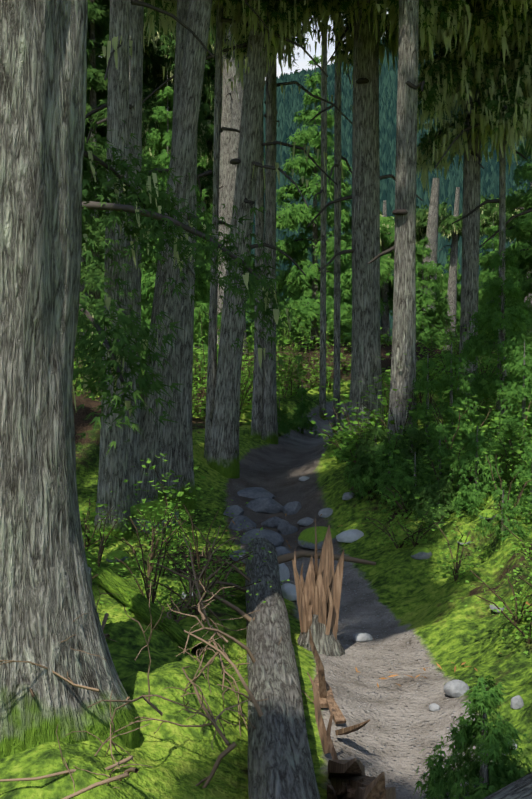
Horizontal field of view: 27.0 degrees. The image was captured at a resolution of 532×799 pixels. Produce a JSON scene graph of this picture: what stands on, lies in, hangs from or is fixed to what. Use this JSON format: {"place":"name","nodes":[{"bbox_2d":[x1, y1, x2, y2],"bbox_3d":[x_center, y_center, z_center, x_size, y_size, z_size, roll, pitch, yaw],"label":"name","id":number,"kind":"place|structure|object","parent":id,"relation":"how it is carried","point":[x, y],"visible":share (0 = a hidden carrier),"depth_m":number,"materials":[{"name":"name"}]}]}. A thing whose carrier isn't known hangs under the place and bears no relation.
{"place":"outdoors","nodes":[
{"label":"outdoors","id":0,"kind":"place"},
{"bbox_2d":[99,12,387,79],"bbox_3d":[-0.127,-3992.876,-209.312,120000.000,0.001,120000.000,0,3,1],"label":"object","id":1,"kind":"object","parent":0,"point":[302,60],"depth_m":15489.88,"materials":[{"name":"white"}]},
{"bbox_2d":[0,342,531,798],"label":"ground","id":2,"kind":"structure","parent":0,"point":[404,612],"depth_m":5.70,"materials":[{"name":"green plant"}]},
{"bbox_2d":[0,0,139,758],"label":"trunk","id":3,"kind":"object","parent":2,"relation":"on","point":[46,597],"visible":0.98,"depth_m":3.75,"materials":[{"name":"grey plant"}]},
{"bbox_2d":[85,549,206,659],"bbox_3d":[-0.718,1.004,5.765,0.115,0.193,1.963,-1,3,-26],"label":"fallen log","id":4,"kind":"object","parent":2,"relation":"on","point":[114,583],"visible":0.71,"depth_m":5.50,"materials":[{"name":"green plant"}]},
{"bbox_2d":[0,518,375,798],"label":"dead twigs","id":5,"kind":"object","parent":2,"relation":"on","point":[287,557],"visible":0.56,"depth_m":4.09,"materials":[{"name":"brown wood"}]},
{"bbox_2d":[73,0,531,533],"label":"conifer foliage","id":6,"kind":"object","parent":2,"relation":"on","point":[92,273],"visible":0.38,"depth_m":7.98,"materials":[{"name":"green plant"}]},
{"bbox_2d":[74,0,531,794],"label":"forest trunks","id":7,"kind":"object","parent":2,"relation":"on","point":[152,436],"visible":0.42,"depth_m":10.35,"materials":[{"name":"grey plant"}]},
{"bbox_2d":[79,0,531,381],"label":"tree branches","id":8,"kind":"object","parent":7,"relation":"attached to","point":[119,207],"visible":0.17,"depth_m":10.22,"materials":[{"name":"brown wood"}]},
{"bbox_2d":[73,0,531,415],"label":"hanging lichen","id":9,"kind":"object","parent":8,"relation":"hanging from","point":[463,27],"visible":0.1,"depth_m":10.58},
{"bbox_2d":[230,78,407,214],"bbox_3d":[0.813,-4.015,10.033,3.391,4.836,1.816,-1,3,-13],"label":"bracket fungi","id":10,"kind":"object","parent":7,"relation":"attached to","point":[235,161],"visible":0.83,"depth_m":10.32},
{"bbox_2d":[74,55,531,798],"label":"shrubs","id":11,"kind":"object","parent":2,"relation":"on","point":[494,747],"visible":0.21,"depth_m":10.53,"materials":[{"name":"green plant"}]},
{"bbox_2d":[88,538,531,798],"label":"fallen log and stumps","id":12,"kind":"object","parent":2,"relation":"on","point":[280,763],"visible":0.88,"depth_m":4.21,"materials":[{"name":"grey wood"}]},
{"bbox_2d":[106,476,523,754],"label":"rocks","id":13,"kind":"object","parent":2,"relation":"on","point":[263,501],"visible":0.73,"depth_m":8.60,"materials":[{"name":"grey stone"}]},
{"bbox_2d":[292,519,395,798],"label":"splintered wood","id":14,"kind":"object","parent":2,"relation":"on","point":[318,591],"visible":0.92,"depth_m":4.73,"materials":[{"name":"brown wood"}]},
{"bbox_2d":[223,510,529,686],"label":"dry needles","id":15,"kind":"object","parent":2,"relation":"on","point":[424,669],"visible":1,"depth_m":5.34,"materials":[{"name":"brown plant"}]},
{"bbox_3d":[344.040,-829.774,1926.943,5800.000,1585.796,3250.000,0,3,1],"label":"mountain","id":16,"kind":"structure","parent":0,"visible":0},
{"bbox_2d":[245,39,531,336],"bbox_3d":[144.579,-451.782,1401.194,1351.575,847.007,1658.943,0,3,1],"label":"mountain trees","id":17,"kind":"object","parent":16,"relation":"on","point":[290,103],"visible":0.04,"depth_m":1161.46,"materials":[{"name":"teal plant"}]}
]}

